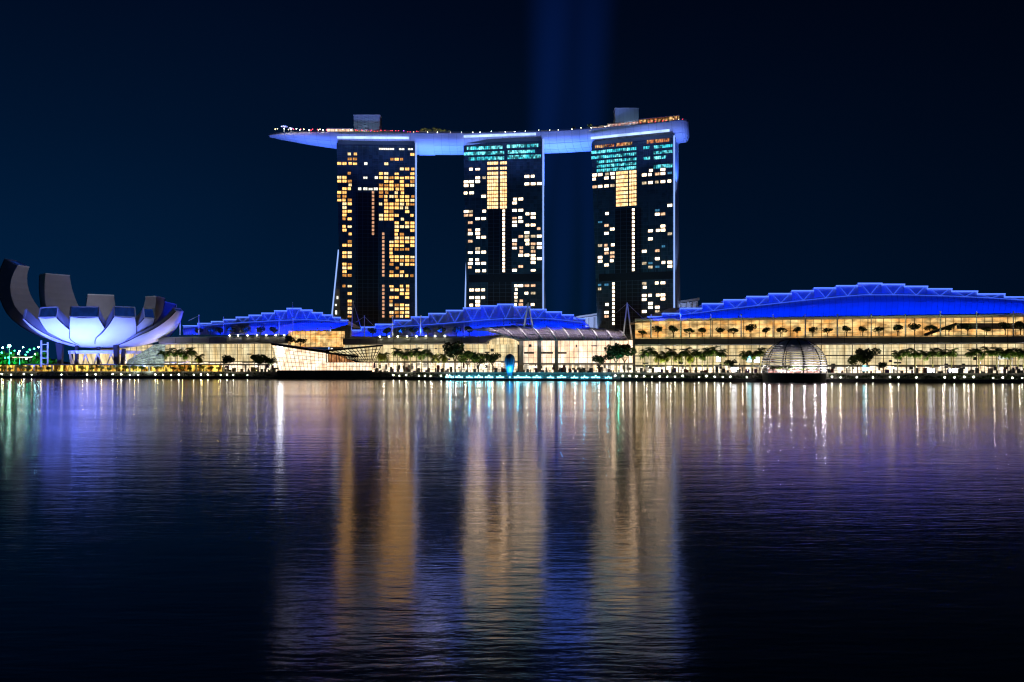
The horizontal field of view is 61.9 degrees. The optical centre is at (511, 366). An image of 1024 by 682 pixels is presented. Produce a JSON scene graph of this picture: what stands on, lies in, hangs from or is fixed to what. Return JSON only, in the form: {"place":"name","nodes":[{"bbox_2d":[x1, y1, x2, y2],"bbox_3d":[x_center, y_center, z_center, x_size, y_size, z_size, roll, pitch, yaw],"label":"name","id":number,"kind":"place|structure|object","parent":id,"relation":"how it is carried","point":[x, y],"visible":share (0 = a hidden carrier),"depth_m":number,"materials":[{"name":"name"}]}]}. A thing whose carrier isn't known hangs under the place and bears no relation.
{"place":"outdoors","nodes":[
{"label":"outdoors","id":0,"kind":"place"},
{"bbox_2d":[0,355,69,363],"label":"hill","id":1,"kind":"structure","parent":0,"point":[29,360],"depth_m":915.77,"materials":[{"name":"green"}]},
{"bbox_2d":[353,115,381,129],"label":"lift house","id":2,"kind":"structure","parent":0,"point":[367,122],"depth_m":753.59,"materials":[{"name":"grey concrete"}]},
{"bbox_2d":[0,378,1023,681],"bbox_3d":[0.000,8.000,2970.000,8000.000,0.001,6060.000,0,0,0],"label":"water","id":3,"kind":"structure","parent":0,"point":[306,530],"depth_m":41.40,"materials":[{"name":"blue liquid"}]},
{"bbox_2d":[271,342,382,378],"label":"crystal pavilion","id":4,"kind":"structure","parent":3,"relation":"on","point":[296,362],"depth_m":545.91,"materials":[{"name":"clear glass"}]},
{"bbox_2d":[0,376,1023,382],"bbox_3d":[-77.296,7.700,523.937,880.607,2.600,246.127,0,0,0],"label":"boardwalk","id":5,"kind":"structure","parent":3,"relation":"on","point":[661,379],"depth_m":472.96,"materials":[{"name":"wood"}]},
{"bbox_2d":[445,376,619,380],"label":"fountain deck","id":6,"kind":"structure","parent":3,"relation":"on","point":[542,379],"depth_m":479.62,"materials":[{"name":"teal wood"}]},
{"bbox_2d":[505,354,514,377],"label":"drop sculpture","id":7,"kind":"object","parent":6,"relation":"on","point":[509,362],"visible":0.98,"depth_m":490.02,"materials":[{"name":"blue glass"}]},
{"bbox_2d":[761,338,827,382],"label":"ribbed dome","id":8,"kind":"structure","parent":3,"relation":"on","point":[796,345],"depth_m":429.27,"materials":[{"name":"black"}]},
{"bbox_2d":[0,371,1023,378],"bbox_3d":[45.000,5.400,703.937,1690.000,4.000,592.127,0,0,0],"label":"promenade","id":9,"kind":"structure","parent":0,"point":[491,374],"depth_m":495.20,"materials":[{"name":"grey concrete"}]},
{"bbox_2d":[0,349,56,363],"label":"woods","id":10,"kind":"object","parent":9,"relation":"on","point":[23,361],"visible":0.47,"depth_m":854.90,"materials":[{"name":"green plant"}]},
{"bbox_2d":[0,258,183,369],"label":"lotus museum","id":11,"kind":"structure","parent":9,"relation":"on","point":[104,326],"depth_m":611.46,"materials":[{"name":"white metal"}]},
{"bbox_2d":[0,364,269,370],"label":"arcade","id":12,"kind":"object","parent":9,"relation":"on","point":[74,367],"visible":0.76,"depth_m":596.08,"materials":[{"name":"stone"}]},
{"bbox_2d":[126,344,165,366],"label":"shell hall","id":13,"kind":"structure","parent":12,"relation":"on","point":[148,356],"depth_m":599.38,"materials":[{"name":"silver glass"}]},
{"bbox_2d":[164,347,176,363],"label":"palm tree","id":14,"kind":"object","parent":9,"relation":"on","point":[169,351],"visible":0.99,"depth_m":597.42,"materials":[{"name":"green plant"}]},
{"bbox_2d":[172,349,183,363],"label":"palm tree","id":15,"kind":"object","parent":9,"relation":"on","point":[176,353],"visible":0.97,"depth_m":596.25,"materials":[{"name":"green plant"}]},
{"bbox_2d":[178,350,189,363],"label":"palm tree","id":16,"kind":"object","parent":9,"relation":"on","point":[184,356],"visible":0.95,"depth_m":595.33,"materials":[{"name":"green plant"}]},
{"bbox_2d":[185,347,197,363],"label":"palm tree","id":17,"kind":"object","parent":9,"relation":"on","point":[191,351],"visible":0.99,"depth_m":594.35,"materials":[{"name":"green plant"}]},
{"bbox_2d":[192,354,204,362],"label":"palm tree","id":18,"kind":"object","parent":9,"relation":"on","point":[199,359],"visible":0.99,"depth_m":593.80,"materials":[{"name":"green plant"}]},
{"bbox_2d":[221,355,234,370],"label":"broadleaf tree","id":19,"kind":"object","parent":9,"relation":"on","point":[227,359],"visible":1,"depth_m":586.81,"materials":[{"name":"green plant"}]},
{"bbox_2d":[119,308,360,371],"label":"convention hall","id":20,"kind":"structure","parent":9,"relation":"on","point":[243,349],"depth_m":613.75,"materials":[{"name":"glass"}]},
{"bbox_2d":[250,354,267,370],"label":"broadleaf tree","id":21,"kind":"object","parent":9,"relation":"on","point":[257,358],"visible":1,"depth_m":581.52,"materials":[{"name":"green plant"}]},
{"bbox_2d":[263,357,276,370],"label":"broadleaf tree","id":22,"kind":"object","parent":9,"relation":"on","point":[269,361],"visible":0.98,"depth_m":585.19,"materials":[{"name":"green plant"}]},
{"bbox_2d":[328,136,417,348],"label":"hotel tower","id":23,"kind":"structure","parent":9,"relation":"on","point":[376,274],"depth_m":743.84,"materials":[{"name":"black glass"}]},
{"bbox_2d":[378,352,389,371],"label":"palm tree","id":24,"kind":"object","parent":9,"relation":"on","point":[384,357],"visible":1,"depth_m":561.67,"materials":[{"name":"green plant"}]},
{"bbox_2d":[391,347,401,371],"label":"palm tree","id":25,"kind":"object","parent":9,"relation":"on","point":[394,353],"visible":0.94,"depth_m":555.52,"materials":[{"name":"green plant"}]},
{"bbox_2d":[398,350,408,371],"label":"palm tree","id":26,"kind":"object","parent":9,"relation":"on","point":[403,355],"visible":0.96,"depth_m":551.33,"materials":[{"name":"green plant"}]},
{"bbox_2d":[405,348,415,371],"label":"palm tree","id":27,"kind":"object","parent":9,"relation":"on","point":[409,353],"visible":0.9,"depth_m":548.23,"materials":[{"name":"green plant"}]},
{"bbox_2d":[411,347,422,371],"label":"palm tree","id":28,"kind":"object","parent":9,"relation":"on","point":[415,352],"visible":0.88,"depth_m":544.12,"materials":[{"name":"green plant"}]},
{"bbox_2d":[415,351,425,371],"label":"palm tree","id":29,"kind":"object","parent":9,"relation":"on","point":[421,355],"visible":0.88,"depth_m":541.71,"materials":[{"name":"green plant"}]},
{"bbox_2d":[422,349,432,371],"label":"palm tree","id":30,"kind":"object","parent":9,"relation":"on","point":[428,353],"visible":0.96,"depth_m":536.82,"materials":[{"name":"green plant"}]},
{"bbox_2d":[430,353,439,371],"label":"palm tree","id":31,"kind":"object","parent":9,"relation":"on","point":[433,357],"visible":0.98,"depth_m":534.12,"materials":[{"name":"green plant"}]},
{"bbox_2d":[437,353,447,371],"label":"palm tree","id":32,"kind":"object","parent":9,"relation":"on","point":[444,359],"visible":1,"depth_m":529.45,"materials":[{"name":"green plant"}]},
{"bbox_2d":[442,341,464,371],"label":"broadleaf tree","id":33,"kind":"object","parent":9,"relation":"on","point":[455,348],"visible":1,"depth_m":529.59,"materials":[{"name":"green plant"}]},
{"bbox_2d":[343,304,588,371],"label":"convention hall","id":34,"kind":"structure","parent":9,"relation":"on","point":[477,341],"depth_m":576.26,"materials":[{"name":"glass"}]},
{"bbox_2d":[345,301,361,336],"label":"roof mast","id":35,"kind":"object","parent":34,"relation":"on","point":[352,319],"visible":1,"depth_m":587.95,"materials":[{"name":"silver metal"}]},
{"bbox_2d":[487,338,518,344],"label":"arch window","id":36,"kind":"structure","parent":34,"relation":"in","point":[498,341],"depth_m":556.00,"materials":[{"name":"beige glass"}]},
{"bbox_2d":[457,350,476,371],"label":"broadleaf tree","id":37,"kind":"object","parent":9,"relation":"on","point":[465,356],"visible":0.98,"depth_m":530.10,"materials":[{"name":"green plant"}]},
{"bbox_2d":[471,353,487,371],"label":"broadleaf tree","id":38,"kind":"object","parent":9,"relation":"on","point":[480,359],"visible":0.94,"depth_m":529.20,"materials":[{"name":"green plant"}]},
{"bbox_2d":[484,353,500,371],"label":"broadleaf tree","id":39,"kind":"object","parent":9,"relation":"on","point":[492,358],"visible":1,"depth_m":526.21,"materials":[{"name":"green plant"}]},
{"bbox_2d":[463,133,544,370],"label":"hotel tower","id":40,"kind":"structure","parent":9,"relation":"on","point":[504,215],"depth_m":743.46,"materials":[{"name":"black glass"}]},
{"bbox_2d":[269,118,688,155],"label":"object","id":41,"kind":"structure","parent":40,"relation":"on","point":[555,141],"depth_m":741.94,"materials":[{"name":"grey"}]},
{"bbox_2d":[327,128,353,130],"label":"deck pavilion","id":42,"kind":"structure","parent":41,"relation":"on","point":[334,129],"depth_m":742.71,"materials":[{"name":"grey metal"}]},
{"bbox_2d":[607,120,638,126],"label":"deck pavilion","id":43,"kind":"structure","parent":41,"relation":"on","point":[620,123],"depth_m":726.60,"materials":[{"name":"grey metal"}]},
{"bbox_2d":[613,108,638,123],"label":"lift house","id":44,"kind":"structure","parent":41,"relation":"on","point":[625,114],"depth_m":732.31,"materials":[{"name":"grey concrete"}]},
{"bbox_2d":[638,115,678,123],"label":"deck pavilion","id":45,"kind":"structure","parent":41,"relation":"on","point":[658,119],"depth_m":715.06,"materials":[{"name":"orange metal"}]},
{"bbox_2d":[464,151,503,154],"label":"club window","id":46,"kind":"structure","parent":40,"relation":"in","point":[489,152],"depth_m":745.80,"materials":[{"name":"teal glass"}]},
{"bbox_2d":[469,156,503,160],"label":"club window","id":47,"kind":"structure","parent":40,"relation":"in","point":[495,157],"depth_m":744.89,"materials":[{"name":"teal glass"}]},
{"bbox_2d":[508,150,534,153],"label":"club window","id":48,"kind":"structure","parent":40,"relation":"in","point":[512,151],"depth_m":741.63,"materials":[{"name":"teal glass"}]},
{"bbox_2d":[507,144,537,147],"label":"club window","id":49,"kind":"structure","parent":40,"relation":"in","point":[508,146],"depth_m":741.99,"materials":[{"name":"teal glass"}]},
{"bbox_2d":[507,154,540,158],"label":"club window","id":50,"kind":"structure","parent":40,"relation":"in","point":[537,155],"depth_m":741.45,"materials":[{"name":"teal glass"}]},
{"bbox_2d":[0,371,1023,378],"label":"ground cover","id":51,"kind":"object","parent":9,"relation":"on","point":[850,377],"visible":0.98,"depth_m":477.96,"materials":[{"name":"green plant"}]},
{"bbox_2d":[0,371,1023,374],"bbox_3d":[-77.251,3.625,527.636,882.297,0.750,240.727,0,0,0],"label":"kerb","id":52,"kind":"structure","parent":9,"relation":"on","point":[506,372],"depth_m":492.73,"materials":[{"name":"concrete"}]},
{"bbox_2d":[467,325,632,371],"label":"entrance hall","id":53,"kind":"structure","parent":9,"relation":"on","point":[557,348],"depth_m":539.32,"materials":[{"name":"glass"}]},
{"bbox_2d":[511,303,537,326],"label":"frame mast","id":54,"kind":"object","parent":53,"relation":"on","point":[528,304],"visible":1,"depth_m":527.64,"materials":[{"name":"silver metal"}]},
{"bbox_2d":[610,303,637,338],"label":"frame mast","id":55,"kind":"object","parent":53,"relation":"on","point":[627,304],"visible":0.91,"depth_m":527.64,"materials":[{"name":"silver metal"}]},
{"bbox_2d":[592,354,606,371],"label":"broadleaf tree","id":56,"kind":"object","parent":9,"relation":"on","point":[599,359],"visible":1,"depth_m":501.50,"materials":[{"name":"green plant"}]},
{"bbox_2d":[604,344,624,371],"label":"broadleaf tree","id":57,"kind":"object","parent":9,"relation":"on","point":[611,352],"visible":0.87,"depth_m":496.94,"materials":[{"name":"green plant"}]},
{"bbox_2d":[613,343,636,371],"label":"broadleaf tree","id":58,"kind":"object","parent":9,"relation":"on","point":[628,349],"visible":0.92,"depth_m":498.04,"materials":[{"name":"green plant"}]},
{"bbox_2d":[591,129,680,366],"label":"hotel tower","id":59,"kind":"structure","parent":9,"relation":"on","point":[635,186],"depth_m":719.70,"materials":[{"name":"black glass"}]},
{"bbox_2d":[591,147,635,153],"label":"club window","id":60,"kind":"structure","parent":59,"relation":"in","point":[599,151],"depth_m":727.64,"materials":[{"name":"teal glass"}]},
{"bbox_2d":[591,152,635,158],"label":"club window","id":61,"kind":"structure","parent":59,"relation":"in","point":[592,157],"depth_m":727.64,"materials":[{"name":"teal glass"}]},
{"bbox_2d":[597,162,635,167],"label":"club window","id":62,"kind":"structure","parent":59,"relation":"in","point":[629,162],"depth_m":724.45,"materials":[{"name":"teal glass"}]},
{"bbox_2d":[597,166,635,171],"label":"club window","id":63,"kind":"structure","parent":59,"relation":"in","point":[631,166],"depth_m":724.80,"materials":[{"name":"teal glass"}]},
{"bbox_2d":[575,298,699,327],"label":"hotel atrium","id":64,"kind":"object","parent":59,"relation":"attached to","point":[591,321],"visible":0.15,"depth_m":746.03,"materials":[{"name":"blue glass"}]},
{"bbox_2d":[647,138,669,143],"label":"bar window","id":65,"kind":"structure","parent":59,"relation":"in","point":[657,140],"depth_m":712.35,"materials":[{"name":"orange glass"}]},
{"bbox_2d":[654,164,671,168],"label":"club window","id":66,"kind":"structure","parent":59,"relation":"in","point":[662,165],"depth_m":710.61,"materials":[{"name":"teal glass"}]},
{"bbox_2d":[639,349,650,371],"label":"palm tree","id":67,"kind":"object","parent":9,"relation":"on","point":[643,354],"visible":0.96,"depth_m":488.67,"materials":[{"name":"green plant"}]},
{"bbox_2d":[645,347,658,371],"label":"palm tree","id":68,"kind":"object","parent":9,"relation":"on","point":[652,351],"visible":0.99,"depth_m":485.96,"materials":[{"name":"green plant"}]},
{"bbox_2d":[653,353,663,371],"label":"palm tree","id":69,"kind":"object","parent":9,"relation":"on","point":[658,358],"visible":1,"depth_m":484.20,"materials":[{"name":"green plant"}]},
{"bbox_2d":[660,351,670,371],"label":"palm tree","id":70,"kind":"object","parent":9,"relation":"on","point":[665,358],"visible":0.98,"depth_m":482.68,"materials":[{"name":"green plant"}]},
{"bbox_2d":[665,348,676,371],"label":"palm tree","id":71,"kind":"object","parent":9,"relation":"on","point":[671,352],"visible":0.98,"depth_m":482.27,"materials":[{"name":"green plant"}]},
{"bbox_2d":[672,352,683,371],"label":"palm tree","id":72,"kind":"object","parent":9,"relation":"on","point":[678,356],"visible":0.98,"depth_m":480.06,"materials":[{"name":"green plant"}]},
{"bbox_2d":[679,347,691,371],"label":"palm tree","id":73,"kind":"object","parent":9,"relation":"on","point":[684,352],"visible":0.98,"depth_m":478.55,"materials":[{"name":"green plant"}]},
{"bbox_2d":[685,352,695,371],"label":"palm tree","id":74,"kind":"object","parent":9,"relation":"on","point":[690,359],"visible":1,"depth_m":477.49,"materials":[{"name":"green plant"}]},
{"bbox_2d":[690,349,701,371],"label":"palm tree","id":75,"kind":"object","parent":9,"relation":"on","point":[696,354],"visible":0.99,"depth_m":475.84,"materials":[{"name":"green plant"}]},
{"bbox_2d":[696,351,706,372],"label":"palm tree","id":76,"kind":"object","parent":9,"relation":"on","point":[703,357],"visible":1,"depth_m":475.60,"materials":[{"name":"green plant"}]},
{"bbox_2d":[701,347,711,372],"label":"palm tree","id":77,"kind":"object","parent":9,"relation":"on","point":[705,350],"visible":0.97,"depth_m":473.88,"materials":[{"name":"green plant"}]},
{"bbox_2d":[708,346,719,372],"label":"palm tree","id":78,"kind":"object","parent":9,"relation":"on","point":[713,350],"visible":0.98,"depth_m":472.07,"materials":[{"name":"green plant"}]},
{"bbox_2d":[716,349,728,372],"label":"palm tree","id":79,"kind":"object","parent":9,"relation":"on","point":[721,353],"visible":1,"depth_m":470.75,"materials":[{"name":"green plant"}]},
{"bbox_2d":[723,359,736,372],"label":"broadleaf tree","id":80,"kind":"object","parent":9,"relation":"on","point":[730,363],"visible":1,"depth_m":466.55,"materials":[{"name":"green plant"}]},
{"bbox_2d":[739,350,751,372],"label":"palm tree","id":81,"kind":"object","parent":9,"relation":"on","point":[745,356],"visible":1,"depth_m":465.25,"materials":[{"name":"green plant"}]},
{"bbox_2d":[746,351,757,371],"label":"palm tree","id":82,"kind":"object","parent":9,"relation":"on","point":[752,356],"visible":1,"depth_m":464.05,"materials":[{"name":"green plant"}]},
{"bbox_2d":[755,347,767,372],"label":"palm tree","id":83,"kind":"object","parent":9,"relation":"on","point":[760,352],"visible":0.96,"depth_m":462.69,"materials":[{"name":"green plant"}]},
{"bbox_2d":[630,283,1023,372],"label":"convention hall","id":84,"kind":"structure","parent":9,"relation":"on","point":[853,307],"depth_m":495.19,"materials":[{"name":"concrete"}]},
{"bbox_2d":[652,326,662,336],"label":"terrace tree","id":85,"kind":"object","parent":84,"relation":"on","point":[657,329],"visible":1,"depth_m":509.19,"materials":[{"name":"green plant"}]},
{"bbox_2d":[668,325,678,336],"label":"terrace tree","id":86,"kind":"object","parent":84,"relation":"on","point":[672,328],"visible":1,"depth_m":508.16,"materials":[{"name":"green plant"}]},
{"bbox_2d":[745,324,756,336],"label":"terrace tree","id":87,"kind":"object","parent":84,"relation":"on","point":[750,328],"visible":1,"depth_m":499.22,"materials":[{"name":"green plant"}]},
{"bbox_2d":[893,324,903,335],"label":"terrace tree","id":88,"kind":"object","parent":84,"relation":"on","point":[897,327],"visible":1,"depth_m":481.05,"materials":[{"name":"green plant"}]},
{"bbox_2d":[908,323,920,335],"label":"terrace tree","id":89,"kind":"object","parent":84,"relation":"on","point":[914,326],"visible":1,"depth_m":479.21,"materials":[{"name":"green plant"}]},
{"bbox_2d":[923,325,937,334],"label":"terrace tree","id":90,"kind":"object","parent":84,"relation":"on","point":[929,327],"visible":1,"depth_m":477.20,"materials":[{"name":"green plant"}]},
{"bbox_2d":[960,323,972,334],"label":"terrace tree","id":91,"kind":"object","parent":84,"relation":"on","point":[967,326],"visible":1,"depth_m":472.70,"materials":[{"name":"green plant"}]},
{"bbox_2d":[997,322,1009,334],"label":"terrace tree","id":92,"kind":"object","parent":84,"relation":"on","point":[1004,325],"visible":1,"depth_m":467.75,"materials":[{"name":"green plant"}]},
{"bbox_2d":[1014,321,1023,334],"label":"terrace tree","id":93,"kind":"object","parent":84,"relation":"on","point":[1019,324],"visible":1,"depth_m":466.17,"materials":[{"name":"green plant"}]},
{"bbox_2d":[847,354,867,370],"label":"broadleaf tree","id":94,"kind":"object","parent":9,"relation":"on","point":[856,357],"visible":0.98,"depth_m":449.87,"materials":[{"name":"green plant"}]},
{"bbox_2d":[855,347,880,372],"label":"broadleaf tree","id":95,"kind":"object","parent":9,"relation":"on","point":[868,354],"visible":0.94,"depth_m":450.09,"materials":[{"name":"green plant"}]},
{"bbox_2d":[891,350,904,372],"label":"palm tree","id":96,"kind":"object","parent":9,"relation":"on","point":[896,354],"visible":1,"depth_m":446.58,"materials":[{"name":"green plant"}]},
{"bbox_2d":[901,348,912,372],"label":"palm tree","id":97,"kind":"object","parent":9,"relation":"on","point":[906,353],"visible":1,"depth_m":445.61,"materials":[{"name":"green plant"}]},
{"bbox_2d":[909,349,920,372],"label":"palm tree","id":98,"kind":"object","parent":9,"relation":"on","point":[915,353],"visible":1,"depth_m":444.67,"materials":[{"name":"green plant"}]},
{"bbox_2d":[917,350,930,372],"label":"palm tree","id":99,"kind":"object","parent":9,"relation":"on","point":[924,354],"visible":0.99,"depth_m":443.40,"materials":[{"name":"green plant"}]},
{"bbox_2d":[926,348,938,372],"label":"palm tree","id":100,"kind":"object","parent":9,"relation":"on","point":[932,352],"visible":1,"depth_m":442.98,"materials":[{"name":"green plant"}]},
{"bbox_2d":[934,348,947,372],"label":"palm tree","id":101,"kind":"object","parent":9,"relation":"on","point":[942,353],"visible":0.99,"depth_m":442.05,"materials":[{"name":"green plant"}]},
{"bbox_2d":[945,348,958,370],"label":"palm tree","id":102,"kind":"object","parent":9,"relation":"on","point":[952,353],"visible":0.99,"depth_m":440.63,"materials":[{"name":"green plant"}]},
{"bbox_2d":[964,348,976,372],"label":"palm tree","id":103,"kind":"object","parent":9,"relation":"on","point":[970,353],"visible":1,"depth_m":439.05,"materials":[{"name":"green plant"}]},
{"bbox_2d":[972,348,984,370],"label":"palm tree","id":104,"kind":"object","parent":9,"relation":"on","point":[979,351],"visible":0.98,"depth_m":437.91,"materials":[{"name":"green plant"}]},
{"bbox_2d":[980,346,994,372],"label":"palm tree","id":105,"kind":"object","parent":9,"relation":"on","point":[988,351],"visible":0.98,"depth_m":436.77,"materials":[{"name":"green plant"}]},
{"bbox_2d":[989,346,1002,372],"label":"palm tree","id":106,"kind":"object","parent":9,"relation":"on","point":[996,350],"visible":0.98,"depth_m":436.18,"materials":[{"name":"green plant"}]},
{"bbox_2d":[998,348,1012,372],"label":"palm tree","id":107,"kind":"object","parent":9,"relation":"on","point":[1006,352],"visible":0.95,"depth_m":435.46,"materials":[{"name":"green plant"}]},
{"bbox_2d":[1004,348,1017,372],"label":"palm tree","id":108,"kind":"object","parent":9,"relation":"on","point":[1013,353],"visible":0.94,"depth_m":433.82,"materials":[{"name":"green plant"}]},
{"bbox_2d":[1011,348,1022,372],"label":"palm tree","id":109,"kind":"object","parent":9,"relation":"on","point":[1019,352],"visible":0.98,"depth_m":433.76,"materials":[{"name":"green plant"}]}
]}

